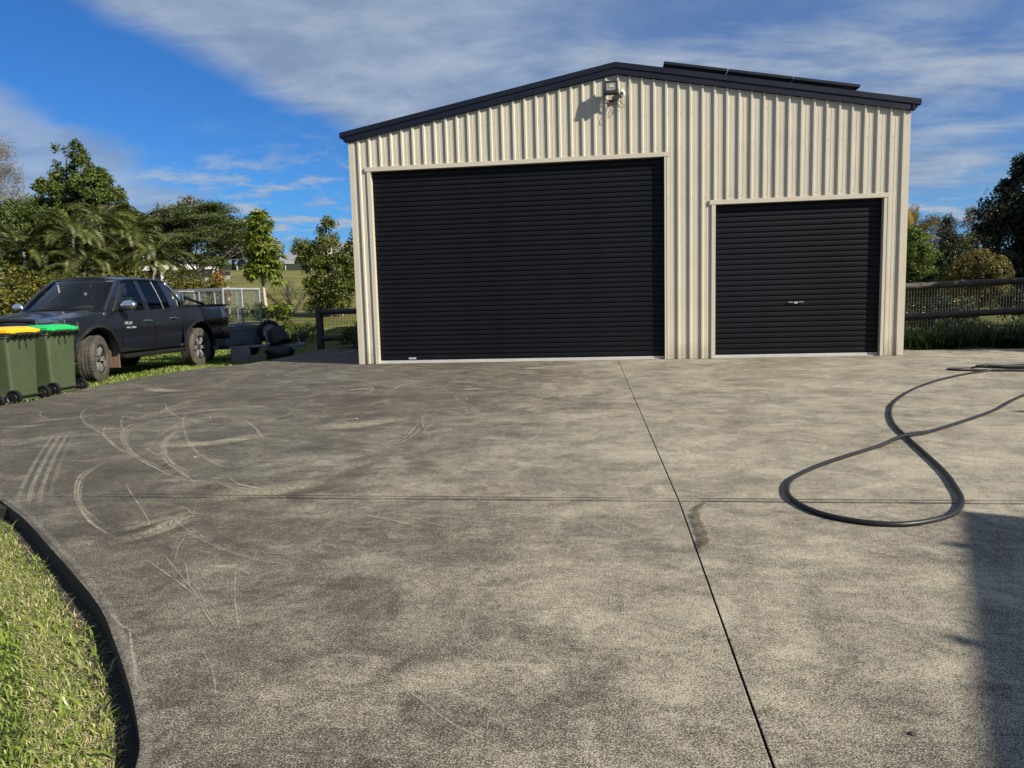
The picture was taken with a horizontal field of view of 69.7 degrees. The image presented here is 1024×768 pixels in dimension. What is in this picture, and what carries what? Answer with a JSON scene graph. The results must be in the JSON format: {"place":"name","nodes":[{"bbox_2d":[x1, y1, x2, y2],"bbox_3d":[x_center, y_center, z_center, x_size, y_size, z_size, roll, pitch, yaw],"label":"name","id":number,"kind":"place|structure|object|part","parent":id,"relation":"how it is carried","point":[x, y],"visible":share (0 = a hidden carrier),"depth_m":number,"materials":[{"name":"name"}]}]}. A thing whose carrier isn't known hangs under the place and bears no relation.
{"place":"outdoors","nodes":[
{"label":"outdoors","id":0,"kind":"place"},
{"bbox_2d":[6,252,236,269],"bbox_3d":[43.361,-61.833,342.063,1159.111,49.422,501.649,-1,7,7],"label":"hills","id":1,"kind":"structure","parent":0,"point":[229,262],"depth_m":464.22,"materials":[{"name":"green plant"}]},
{"bbox_2d":[6,359,272,404],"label":"verge grass","id":2,"kind":"structure","parent":0,"point":[182,363],"depth_m":14.51,"materials":[{"name":"green plant"}]},
{"bbox_2d":[0,346,1023,767],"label":"driveway","id":3,"kind":"structure","parent":0,"point":[286,562],"depth_m":3.01,"materials":[{"name":"concrete"}]},
{"bbox_2d":[355,336,358,349],"bbox_3d":[-3.196,-0.936,16.748,0.640,0.340,0.480,-2,6,-1],"label":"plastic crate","id":4,"kind":"object","parent":3,"relation":"on","point":[356,342],"visible":0.16,"depth_m":16.51,"materials":[{"name":"black plastic"}]},
{"bbox_2d":[785,362,1023,526],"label":"hose","id":5,"kind":"object","parent":3,"relation":"on","point":[1010,367],"visible":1,"depth_m":4.55,"materials":[{"name":"black rubber"}]},
{"bbox_2d":[908,731,917,736],"bbox_3d":[0.945,0.824,1.734,0.022,0.007,0.014,-1,7,7],"label":"pebble","id":6,"kind":"object","parent":3,"relation":"on","point":[912,733],"visible":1,"depth_m":1.73,"materials":[{"name":"grey stone"}]},
{"bbox_2d":[0,270,1023,767],"bbox_3d":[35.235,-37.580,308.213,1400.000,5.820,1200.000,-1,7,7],"label":"ground","id":7,"kind":"structure","parent":0,"point":[236,278],"depth_m":3.25,"materials":[{"name":"green plant"}]},
{"bbox_2d":[0,395,5,405],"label":"wheelie bin","id":8,"kind":"object","parent":7,"relation":"on","point":[2,401],"visible":0.72,"depth_m":8.99,"materials":[{"name":"black plastic"}]},
{"bbox_2d":[0,135,32,295],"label":"bare tree","id":9,"kind":"object","parent":7,"relation":"on","point":[7,169],"visible":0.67,"depth_m":33.76,"materials":[{"name":"grey plant"}]},
{"bbox_2d":[0,326,50,403],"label":"wheelie bin","id":10,"kind":"object","parent":7,"relation":"on","point":[18,378],"visible":0.94,"depth_m":9.62,"materials":[{"name":"green plastic"}]},
{"bbox_2d":[8,193,47,238],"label":"distant tree","id":11,"kind":"object","parent":7,"relation":"on","point":[32,199],"visible":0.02,"depth_m":52.00,"materials":[{"name":"green plant"}]},
{"bbox_2d":[0,222,71,294],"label":"palm","id":12,"kind":"object","parent":7,"relation":"on","point":[24,249],"visible":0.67,"depth_m":20.55,"materials":[{"name":"green plant"}]},
{"bbox_2d":[0,194,78,295],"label":"evergreen tree","id":13,"kind":"object","parent":7,"relation":"on","point":[6,217],"visible":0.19,"depth_m":25.26,"materials":[{"name":"green plant"}]},
{"bbox_2d":[27,324,87,395],"bbox_3d":[-6.759,-0.354,10.667,0.835,1.013,0.590,0,7,9],"label":"wheelie bin","id":14,"kind":"object","parent":7,"relation":"on","point":[55,359],"visible":0.77,"depth_m":10.50,"materials":[{"name":"green plastic"}]},
{"bbox_2d":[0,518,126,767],"bbox_3d":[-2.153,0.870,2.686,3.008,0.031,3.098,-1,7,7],"label":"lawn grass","id":15,"kind":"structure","parent":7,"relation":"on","point":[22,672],"depth_m":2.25,"materials":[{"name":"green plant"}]},
{"bbox_2d":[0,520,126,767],"bbox_3d":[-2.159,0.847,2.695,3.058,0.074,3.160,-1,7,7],"label":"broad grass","id":16,"kind":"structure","parent":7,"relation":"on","point":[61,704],"depth_m":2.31,"materials":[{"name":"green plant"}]},
{"bbox_2d":[0,524,132,767],"bbox_3d":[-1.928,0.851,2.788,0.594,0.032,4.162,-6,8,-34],"label":"grass","id":17,"kind":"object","parent":7,"relation":"on","point":[46,663],"visible":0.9,"depth_m":2.31,"materials":[{"name":"green plant"}]},
{"bbox_2d":[9,210,128,282],"bbox_3d":[-12.759,-2.926,21.415,3.747,4.059,2.528,3,8,33],"label":"palm","id":18,"kind":"object","parent":7,"relation":"on","point":[89,259],"visible":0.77,"depth_m":20.87,"materials":[{"name":"green plant"}]},
{"bbox_2d":[0,519,138,767],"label":"soil gutter","id":19,"kind":"object","parent":7,"relation":"on","point":[130,743],"visible":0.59,"depth_m":2.37,"materials":[{"name":"black soil"}]},
{"bbox_2d":[8,138,146,277],"bbox_3d":[-16.210,-5.463,27.272,5.254,7.010,3.091,-1,7,7],"label":"evergreen tree","id":20,"kind":"object","parent":7,"relation":"on","point":[73,186],"visible":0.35,"depth_m":26.74,"materials":[{"name":"green plant"}]},
{"bbox_2d":[54,202,170,276],"bbox_3d":[-12.545,-3.561,23.389,3.408,4.451,2.655,-1,7,7],"label":"palm","id":21,"kind":"object","parent":7,"relation":"on","point":[113,207],"visible":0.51,"depth_m":23.01,"materials":[{"name":"green plant"}]},
{"bbox_2d":[0,276,230,382],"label":"utility truck","id":22,"kind":"object","parent":7,"relation":"on","point":[118,321],"visible":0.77,"depth_m":13.46,"materials":[{"name":"black paint"}]},
{"bbox_3d":[-8.356,-1.551,13.259,0.213,0.593,0.880,-1,7,7],"label":"front window","id":23,"kind":"part","parent":22,"relation":"part of","materials":[{"name":"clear glass"}]},
{"bbox_3d":[-8.245,-1.660,14.125,0.213,0.578,0.640,-1,7,7],"label":"rear window","id":24,"kind":"part","parent":22,"relation":"part of","materials":[{"name":"black glass"}]},
{"bbox_3d":[-7.453,-1.742,14.562,1.440,0.480,0.240,-1,7,7],"label":"back window","id":25,"kind":"part","parent":22,"relation":"part of","materials":[{"name":"black glass"}]},
{"bbox_3d":[-6.702,-0.963,13.211,0.098,0.695,0.945,-1,7,7],"label":"front door","id":26,"kind":"part","parent":22,"relation":"part of","materials":[{"name":"black paint"}]},
{"bbox_3d":[-6.798,-1.678,13.937,0.213,0.578,0.640,-1,7,7],"label":"rear window","id":27,"kind":"part","parent":22,"relation":"part of","materials":[{"name":"black glass"}]},
{"bbox_3d":[-6.585,-1.087,14.126,0.097,0.730,0.942,-1,7,7],"label":"rear door","id":28,"kind":"part","parent":22,"relation":"part of","materials":[{"name":"black paint"}]},
{"bbox_2d":[0,260,236,322],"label":"hedge","id":29,"kind":"object","parent":7,"relation":"on","point":[9,299],"visible":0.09,"depth_m":19.34,"materials":[{"name":"green plant"}]},
{"bbox_2d":[79,210,200,280],"bbox_3d":[-11.562,-3.259,22.782,3.550,4.153,2.843,-1,7,7],"label":"palm","id":30,"kind":"object","parent":7,"relation":"on","point":[144,247],"visible":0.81,"depth_m":22.59,"materials":[{"name":"green plant"}]},
{"bbox_2d":[141,195,209,235],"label":"distant tree","id":31,"kind":"object","parent":7,"relation":"on","point":[189,201],"visible":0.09,"depth_m":52.20,"materials":[{"name":"green plant"}]},
{"bbox_2d":[127,254,244,283],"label":"white house","id":32,"kind":"structure","parent":7,"relation":"on","point":[227,274],"depth_m":45.59,"materials":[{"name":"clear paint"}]},
{"bbox_2d":[124,198,267,296],"bbox_3d":[-12.253,-4.598,28.240,5.915,4.973,3.282,-1,7,7],"label":"spreading tree","id":33,"kind":"object","parent":7,"relation":"on","point":[207,214],"visible":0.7,"depth_m":27.72,"materials":[{"name":"green plant"}]},
{"bbox_2d":[209,270,231,305],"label":"orange shrub","id":34,"kind":"object","parent":7,"relation":"on","point":[217,275],"visible":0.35,"depth_m":22.61,"materials":[{"name":"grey plant"}]},
{"bbox_2d":[205,241,246,269],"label":"distant tree","id":35,"kind":"object","parent":7,"relation":"on","point":[240,262],"visible":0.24,"depth_m":61.73,"materials":[{"name":"green plant"}]},
{"bbox_2d":[170,288,306,360],"bbox_3d":[-6.543,-1.442,17.659,3.890,1.706,1.728,1,7,22],"label":"box trailer","id":36,"kind":"object","parent":7,"relation":"on","point":[254,337],"visible":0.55,"depth_m":17.58,"materials":[{"name":"metal"}]},
{"bbox_2d":[267,325,291,346],"bbox_3d":[-5.535,-1.103,17.429,0.550,0.458,0.555,-25,-6,20],"label":"plastic tub","id":37,"kind":"object","parent":36,"relation":"on","point":[277,334],"visible":0.87,"depth_m":17.25,"materials":[{"name":"black plastic"}]},
{"bbox_2d":[230,345,250,362],"bbox_3d":[-6.019,-0.658,16.331,0.400,0.370,0.190,-3,7,-14],"label":"concrete block","id":38,"kind":"object","parent":7,"relation":"on","point":[240,353],"depth_m":16.23,"materials":[{"name":"grey concrete"}]},
{"bbox_2d":[139,327,357,361],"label":"paddock grass","id":39,"kind":"structure","parent":7,"relation":"on","point":[144,358],"depth_m":20.39,"materials":[{"name":"green plant"}]},
{"bbox_2d":[247,354,266,362],"bbox_3d":[-5.661,-0.567,16.367,0.390,0.160,0.190,-3,7,-10],"label":"concrete block","id":40,"kind":"object","parent":7,"relation":"on","point":[256,358],"depth_m":16.28,"materials":[{"name":"grey concrete"}]},
{"bbox_2d":[233,234,284,258],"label":"distant tree","id":41,"kind":"object","parent":7,"relation":"on","point":[239,255],"visible":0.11,"depth_m":60.39,"materials":[{"name":"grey plant"}]},
{"bbox_2d":[240,207,295,321],"bbox_3d":[-8.026,-3.487,23.929,1.562,4.515,1.681,-7,9,-41],"label":"young tree","id":42,"kind":"object","parent":7,"relation":"on","point":[262,263],"visible":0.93,"depth_m":23.77,"materials":[{"name":"green plant"}]},
{"bbox_2d":[207,263,335,270],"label":"boundary fence","id":43,"kind":"object","parent":7,"relation":"on","point":[292,266],"visible":0.12,"depth_m":68.37,"materials":[{"name":"grey wood"}]},
{"bbox_2d":[265,343,294,359],"bbox_3d":[-5.431,-0.765,17.323,0.709,0.441,0.582,-1,7,7],"label":"rubbish bag","id":44,"kind":"object","parent":7,"relation":"on","point":[277,350],"visible":0.69,"depth_m":17.09,"materials":[{"name":"black plastic"}]},
{"bbox_2d":[255,271,309,313],"bbox_3d":[-9.915,-4.050,32.543,3.077,2.041,2.883,-1,7,7],"label":"bare shrub","id":45,"kind":"object","parent":7,"relation":"on","point":[275,301],"visible":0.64,"depth_m":32.32,"materials":[{"name":"grey plant"}]},
{"bbox_2d":[227,285,349,315],"bbox_3d":[-6.752,-3.380,30.845,14.766,1.702,0.334,-1,6,2],"label":"wire fence","id":46,"kind":"object","parent":7,"relation":"on","point":[287,289],"visible":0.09,"depth_m":30.92,"materials":[{"name":"grey metal"}]},
{"bbox_2d":[226,306,356,352],"bbox_3d":[-5.463,-1.314,20.061,7.472,1.671,0.874,1,7,25],"label":"paddock fence","id":47,"kind":"object","parent":7,"relation":"on","point":[320,312],"visible":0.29,"depth_m":19.44,"materials":[{"name":"metal"}]},
{"bbox_2d":[282,319,302,336],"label":"garden plant","id":48,"kind":"object","parent":7,"relation":"on","point":[290,326],"visible":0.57,"depth_m":24.32,"materials":[{"name":"green plant"}]},
{"bbox_2d":[287,326,312,341],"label":"strappy plant","id":49,"kind":"object","parent":7,"relation":"on","point":[299,336],"visible":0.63,"depth_m":23.30,"materials":[{"name":"green plant"}]},
{"bbox_2d":[295,321,315,335],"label":"garden plant","id":50,"kind":"object","parent":7,"relation":"on","point":[310,326],"visible":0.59,"depth_m":24.34,"materials":[{"name":"green plant"}]},
{"bbox_2d":[294,250,321,262],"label":"distant tree","id":51,"kind":"object","parent":7,"relation":"on","point":[298,260],"visible":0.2,"depth_m":72.19,"materials":[{"name":"grey plant"}]},
{"bbox_2d":[277,242,350,262],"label":"grey house","id":52,"kind":"structure","parent":7,"relation":"on","point":[290,257],"depth_m":76.61,"materials":[{"name":"tile"}]},
{"bbox_2d":[288,213,355,316],"bbox_3d":[-7.136,-4.724,30.101,4.157,4.440,1.916,-1,7,7],"label":"paperbark tree","id":53,"kind":"object","parent":7,"relation":"on","point":[331,286],"visible":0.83,"depth_m":29.90,"materials":[{"name":"green plant"}]},
{"bbox_2d":[334,321,357,346],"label":"garden plant","id":54,"kind":"object","parent":7,"relation":"on","point":[349,334],"visible":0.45,"depth_m":18.11,"materials":[{"name":"green plant"}]},
{"bbox_2d":[339,62,921,363],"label":"shed","id":55,"kind":"structure","parent":7,"relation":"on","point":[667,213],"depth_m":12.09,"materials":[{"name":"beige metal"}]},
{"bbox_2d":[372,157,663,362],"bbox_3d":[0.080,-2.054,12.465,4.896,3.320,0.046,-1,7,7],"label":"roller door","id":56,"kind":"structure","parent":55,"relation":"in","point":[628,300],"depth_m":12.46,"materials":[{"name":"metal"}]},
{"bbox_2d":[604,80,618,116],"bbox_3d":[1.587,-4.553,11.767,0.242,0.530,0.228,-1,7,7],"label":"floodlight","id":57,"kind":"object","parent":55,"relation":"attached to","point":[611,87],"visible":1,"depth_m":11.66,"materials":[{"name":"black plastic"}]},
{"bbox_2d":[619,89,624,107],"bbox_3d":[1.760,-4.585,11.807,0.107,0.296,0.133,-1,7,7],"label":"security camera","id":58,"kind":"object","parent":55,"relation":"attached to","point":[622,93],"visible":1,"depth_m":11.79,"materials":[{"name":"white plastic"}]},
{"bbox_2d":[663,61,727,74],"bbox_3d":[3.055,-5.119,12.735,1.020,0.268,1.700,10,8,6],"label":"solar panel","id":59,"kind":"object","parent":55,"relation":"attached to","point":[692,67],"visible":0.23,"depth_m":11.94,"materials":[{"name":"black glass"}]},
{"bbox_2d":[726,69,793,82],"bbox_3d":[4.070,-4.947,12.625,1.020,0.268,1.700,10,8,6],"label":"solar panel","id":60,"kind":"object","parent":55,"relation":"attached to","point":[759,75],"visible":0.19,"depth_m":11.84,"materials":[{"name":"black glass"}]},
{"bbox_2d":[715,198,881,356],"bbox_3d":[4.603,-1.717,11.923,2.561,2.525,0.056,-1,7,7],"label":"roller door","id":61,"kind":"structure","parent":55,"relation":"in","point":[780,236],"depth_m":11.92,"materials":[{"name":"metal"}]},
{"bbox_2d":[790,77,860,90],"bbox_3d":[5.086,-4.775,12.514,1.020,0.268,1.700,10,8,6],"label":"solar panel","id":62,"kind":"object","parent":55,"relation":"attached to","point":[826,83],"visible":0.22,"depth_m":11.73,"materials":[{"name":"black glass"}]},
{"bbox_2d":[907,204,939,252],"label":"tree","id":63,"kind":"object","parent":7,"relation":"on","point":[912,214],"visible":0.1,"depth_m":20.49,"materials":[{"name":"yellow plant"}]},
{"bbox_2d":[905,223,942,324],"bbox_3d":[10.360,-2.706,19.009,1.365,2.848,1.303,-1,7,7],"label":"clipped shrub","id":64,"kind":"object","parent":7,"relation":"on","point":[920,259],"visible":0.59,"depth_m":18.61,"materials":[{"name":"green plant"}]},
{"bbox_2d":[915,210,956,248],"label":"gum tree","id":65,"kind":"object","parent":7,"relation":"on","point":[932,219],"visible":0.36,"depth_m":54.34,"materials":[{"name":"green plant"}]},
{"bbox_2d":[904,291,979,330],"bbox_3d":[8.736,-1.469,16.302,3.229,1.196,1.230,-1,7,7],"label":"shrub","id":66,"kind":"object","parent":7,"relation":"on","point":[929,303],"visible":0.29,"depth_m":16.07,"materials":[{"name":"green plant"}]},
{"bbox_2d":[931,240,962,307],"bbox_3d":[12.377,-2.869,21.071,1.061,2.510,1.022,-1,7,7],"label":"clipped shrub","id":67,"kind":"object","parent":7,"relation":"on","point":[948,252],"visible":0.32,"depth_m":20.82,"materials":[{"name":"plant"}]},
{"bbox_2d":[932,213,966,303],"bbox_3d":[16.703,-4.545,28.156,1.748,4.024,1.730,-1,7,7],"label":"conifer","id":68,"kind":"object","parent":7,"relation":"on","point":[950,233],"visible":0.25,"depth_m":27.88,"materials":[{"name":"plant"}]},
{"bbox_2d":[903,330,1003,349],"bbox_3d":[11.092,-0.897,13.972,8.950,0.227,3.560,-1,7,7],"label":"garden bed","id":69,"kind":"object","parent":7,"relation":"on","point":[972,347],"visible":0.1,"depth_m":13.06,"materials":[{"name":"soil"}]},
{"bbox_2d":[903,320,969,349],"bbox_3d":[7.190,-0.911,13.350,2.046,0.594,1.502,2,7,26],"label":"grass tuft","id":70,"kind":"object","parent":69,"relation":"on","point":[909,338],"visible":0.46,"depth_m":13.16,"materials":[{"name":"green plant"}]},
{"bbox_2d":[933,318,965,331],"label":"strappy plant","id":71,"kind":"object","parent":69,"relation":"on","point":[949,323],"visible":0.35,"depth_m":15.34,"materials":[{"name":"green plant"}]},
{"bbox_2d":[904,317,1008,349],"bbox_3d":[7.950,-0.932,13.283,2.069,0.608,1.631,2,7,27],"label":"grass tuft","id":72,"kind":"object","parent":69,"relation":"on","point":[951,341],"visible":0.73,"depth_m":13.17,"materials":[{"name":"green plant"}]},
{"bbox_2d":[958,317,995,329],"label":"strappy plant","id":73,"kind":"object","parent":69,"relation":"on","point":[971,321],"visible":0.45,"depth_m":15.45,"materials":[{"name":"green plant"}]},
{"bbox_2d":[932,318,1023,348],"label":"grass tuft","id":74,"kind":"object","parent":69,"relation":"on","point":[993,342],"visible":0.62,"depth_m":13.11,"materials":[{"name":"green plant"}]},
{"bbox_2d":[969,316,1023,348],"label":"grass tuft","id":75,"kind":"object","parent":69,"relation":"on","point":[1020,333],"visible":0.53,"depth_m":13.14,"materials":[{"name":"green plant"}]},
{"bbox_2d":[904,277,1023,334],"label":"garden fence","id":76,"kind":"object","parent":7,"relation":"on","point":[1011,311],"visible":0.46,"depth_m":14.19,"materials":[{"name":"wood"}]},
{"bbox_2d":[936,203,993,248],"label":"gum tree","id":77,"kind":"object","parent":7,"relation":"on","point":[970,216],"visible":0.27,"depth_m":55.05,"materials":[{"name":"green plant"}]},
{"bbox_2d":[956,231,995,305],"bbox_3d":[19.240,-4.612,30.289,2.704,3.484,2.104,-1,7,7],"label":"yellow shrub","id":78,"kind":"object","parent":7,"relation":"on","point":[966,240],"visible":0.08,"depth_m":29.92,"materials":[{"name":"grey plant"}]},
{"bbox_2d":[941,248,1015,321],"bbox_3d":[11.399,-2.283,18.045,1.645,2.090,1.324,-1,7,7],"label":"golden bush","id":79,"kind":"object","parent":7,"relation":"on","point":[985,263],"visible":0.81,"depth_m":17.80,"materials":[{"name":"yellow plant"}]},
{"bbox_2d":[941,247,1023,309],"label":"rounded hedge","id":80,"kind":"object","parent":7,"relation":"on","point":[1018,264],"visible":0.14,"depth_m":23.16,"materials":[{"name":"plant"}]},
{"bbox_2d":[962,151,1023,307],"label":"broadleaf tree","id":81,"kind":"object","parent":7,"relation":"on","point":[1007,219],"visible":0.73,"depth_m":24.76,"materials":[{"name":"green plant"}]},
{"bbox_2d":[994,284,1023,321],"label":"shrub","id":82,"kind":"object","parent":7,"relation":"on","point":[1017,299],"visible":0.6,"depth_m":16.52,"materials":[{"name":"green plant"}]},
{"bbox_2d":[1000,314,1023,326],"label":"strappy plant","id":83,"kind":"object","parent":7,"relation":"on","point":[1022,319],"visible":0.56,"depth_m":15.51,"materials":[{"name":"green plant"}]},
{"bbox_2d":[0,0,1023,262],"label":"sky","id":84,"kind":"structure","parent":0,"point":[245,104],"materials":[{"name":"blue"}]}
]}

